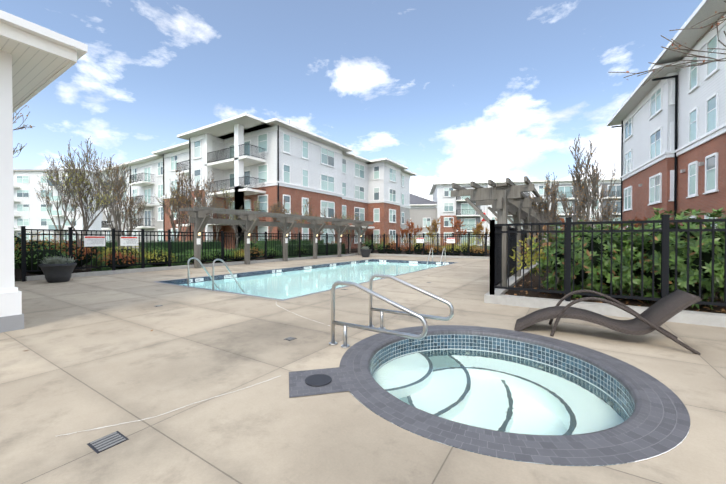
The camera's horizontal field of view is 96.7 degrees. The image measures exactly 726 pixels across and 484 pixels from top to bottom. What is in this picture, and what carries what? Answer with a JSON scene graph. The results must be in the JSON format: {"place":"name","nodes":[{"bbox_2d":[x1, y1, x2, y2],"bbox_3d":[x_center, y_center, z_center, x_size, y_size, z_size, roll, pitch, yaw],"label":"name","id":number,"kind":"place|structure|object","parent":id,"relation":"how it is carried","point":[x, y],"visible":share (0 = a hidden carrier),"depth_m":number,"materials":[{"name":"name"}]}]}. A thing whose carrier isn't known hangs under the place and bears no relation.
{"place":"outdoors","nodes":[
{"label":"outdoors","id":0,"kind":"place"},
{"bbox_2d":[13,169,102,242],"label":"apartment block","id":1,"kind":"structure","parent":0,"point":[30,210],"depth_m":70.40,"materials":[{"name":"paint"}]},
{"bbox_2d":[14,245,489,280],"bbox_3d":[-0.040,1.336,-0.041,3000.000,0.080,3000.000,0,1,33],"label":"planting bed","id":2,"kind":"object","parent":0,"point":[17,274],"depth_m":17.51,"materials":[{"name":"brown soil"}]},
{"bbox_2d":[14,239,345,270],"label":"clipped hedges","id":3,"kind":"object","parent":2,"relation":"on","point":[175,243],"visible":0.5,"depth_m":18.29,"materials":[{"name":"green plant"}]},
{"bbox_2d":[13,105,361,270],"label":"bare trees","id":4,"kind":"object","parent":2,"relation":"on","point":[81,184],"visible":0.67,"depth_m":18.57,"materials":[{"name":"brown plant"}]},
{"bbox_2d":[14,226,550,273],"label":"garden shrubs","id":5,"kind":"object","parent":2,"relation":"on","point":[17,250],"visible":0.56,"depth_m":14.39,"materials":[{"name":"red plant"}]},
{"bbox_2d":[397,217,646,248],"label":"shrubs","id":6,"kind":"object","parent":2,"relation":"on","point":[478,228],"visible":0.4,"depth_m":27.66,"materials":[{"name":"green plant"}]},
{"bbox_2d":[607,0,725,234],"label":"apartment block","id":7,"kind":"structure","parent":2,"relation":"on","point":[671,121],"depth_m":19.04,"materials":[{"name":"paint"}]},
{"bbox_2d":[94,113,416,249],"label":"apartment block","id":8,"kind":"structure","parent":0,"point":[246,158],"depth_m":34.86,"materials":[{"name":"paint"}]},
{"bbox_2d":[0,255,725,483],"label":"pool deck","id":9,"kind":"structure","parent":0,"point":[99,353],"depth_m":2.96,"materials":[{"name":"concrete"}]},
{"bbox_2d":[0,10,87,332],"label":"clubhouse building","id":10,"kind":"structure","parent":9,"relation":"on","point":[35,59],"depth_m":4.72,"materials":[{"name":"white siding"},{"name":"white painted wood"},{"name":"shingle"}]},
{"bbox_2d":[38,255,76,282],"bbox_3d":[-9.536,0.821,10.140,0.945,0.836,0.982,0,1,33],"label":"planter bowl","id":11,"kind":"object","parent":9,"relation":"on","point":[57,269],"visible":1,"depth_m":9.89,"materials":[{"name":"ceramic"}]},
{"bbox_2d":[58,302,335,435],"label":"deck chalk lines","id":12,"kind":"object","parent":9,"relation":"on","point":[184,406],"visible":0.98,"depth_m":2.53,"materials":[{"name":"beige"}]},
{"bbox_2d":[87,282,430,453],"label":"deck drains","id":13,"kind":"object","parent":9,"relation":"on","point":[99,445],"visible":0.98,"depth_m":2.13,"materials":[{"name":"grey metal"}]},
{"bbox_2d":[179,206,373,267],"bbox_3d":[-3.674,-0.221,20.225,1.930,2.710,14.500,0,1,33],"label":"pergola","id":14,"kind":"object","parent":9,"relation":"on","point":[341,226],"visible":1,"depth_m":17.53,"materials":[{"name":"grey wood"}]},
{"bbox_2d":[155,259,458,300],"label":"swimming pool","id":15,"kind":"structure","parent":9,"relation":"in","point":[206,278],"depth_m":13.17,"materials":[{"name":"blue tile"}]},
{"bbox_2d":[178,262,441,298],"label":"swimming pool water","id":16,"kind":"structure","parent":15,"relation":"in","point":[285,285],"depth_m":11.88,"materials":[{"name":"teal liquid"}]},
{"bbox_2d":[187,248,445,291],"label":"pool handrails","id":17,"kind":"object","parent":9,"relation":"on","point":[212,279],"visible":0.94,"depth_m":8.93,"materials":[{"name":"silver metal"}]},
{"bbox_2d":[360,246,371,256],"bbox_3d":[0.191,0.682,23.448,0.945,0.836,0.982,0,1,33],"label":"planter bowl","id":18,"kind":"object","parent":9,"relation":"on","point":[366,251],"visible":1,"depth_m":23.12,"materials":[{"name":"concrete"}]},
{"bbox_2d":[20,214,725,305],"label":"pool fence","id":19,"kind":"object","parent":9,"relation":"on","point":[496,232],"visible":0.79,"depth_m":6.75,"materials":[{"name":"black metal"}]},
{"bbox_2d":[84,236,454,246],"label":"warning signs","id":20,"kind":"object","parent":19,"relation":"attached to","point":[91,241],"visible":1,"depth_m":12.41,"materials":[{"name":"white plastic"}]},
{"bbox_2d":[24,227,725,350],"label":"shrub","id":21,"kind":"object","parent":9,"relation":"on","point":[528,254],"visible":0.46,"depth_m":7.14,"materials":[{"name":"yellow plant"}]},
{"bbox_2d":[26,253,725,327],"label":"fence curb","id":22,"kind":"structure","parent":9,"relation":"on","point":[685,316],"depth_m":6.45,"materials":[{"name":"concrete"}]},
{"bbox_2d":[329,274,453,347],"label":"hot tub handrails","id":23,"kind":"object","parent":9,"relation":"on","point":[381,328],"visible":1,"depth_m":4.08,"materials":[{"name":"silver metal"}]},
{"bbox_2d":[289,325,689,465],"bbox_3d":[0.592,1.792,3.913,4.780,1.006,3.500,0,1,33],"label":"hot tub","id":24,"kind":"object","parent":9,"relation":"on","point":[656,422],"visible":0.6,"depth_m":2.79,"materials":[{"name":"grey tile"}]},
{"bbox_2d":[373,349,628,434],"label":"hot tub water","id":25,"kind":"structure","parent":24,"relation":"in","point":[497,391],"depth_m":3.37,"materials":[{"name":"teal liquid"}]},
{"bbox_2d":[451,176,551,286],"bbox_3d":[6.751,-0.152,13.641,1.930,2.710,14.500,0,1,33],"label":"pergola","id":26,"kind":"object","parent":9,"relation":"on","point":[507,198],"visible":0.75,"depth_m":8.09,"materials":[{"name":"grey wood"}]},
{"bbox_2d":[514,289,701,354],"bbox_3d":[3.225,0.972,4.505,1.981,0.687,0.732,0,1,28],"label":"lounge chair","id":27,"kind":"object","parent":9,"relation":"on","point":[657,314],"visible":0.98,"depth_m":4.28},
{"bbox_2d":[410,178,620,245],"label":"apartment block","id":28,"kind":"structure","parent":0,"point":[444,206],"depth_m":63.07,"materials":[{"name":"paint"}]},
{"bbox_2d":[503,265,725,313],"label":"planting bed soil","id":29,"kind":"structure","parent":0,"point":[535,284],"depth_m":7.07,"materials":[{"name":"brown soil"}]},
{"bbox_2d":[524,207,725,309],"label":"rhododendron shrubs","id":30,"kind":"object","parent":29,"relation":"on","point":[719,248],"visible":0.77,"depth_m":6.07,"materials":[{"name":"green plant"}]},
{"bbox_2d":[529,1,725,282],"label":"bare trees","id":31,"kind":"object","parent":29,"relation":"on","point":[581,193],"visible":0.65,"depth_m":8.35,"materials":[{"name":"brown plant"}]}
]}

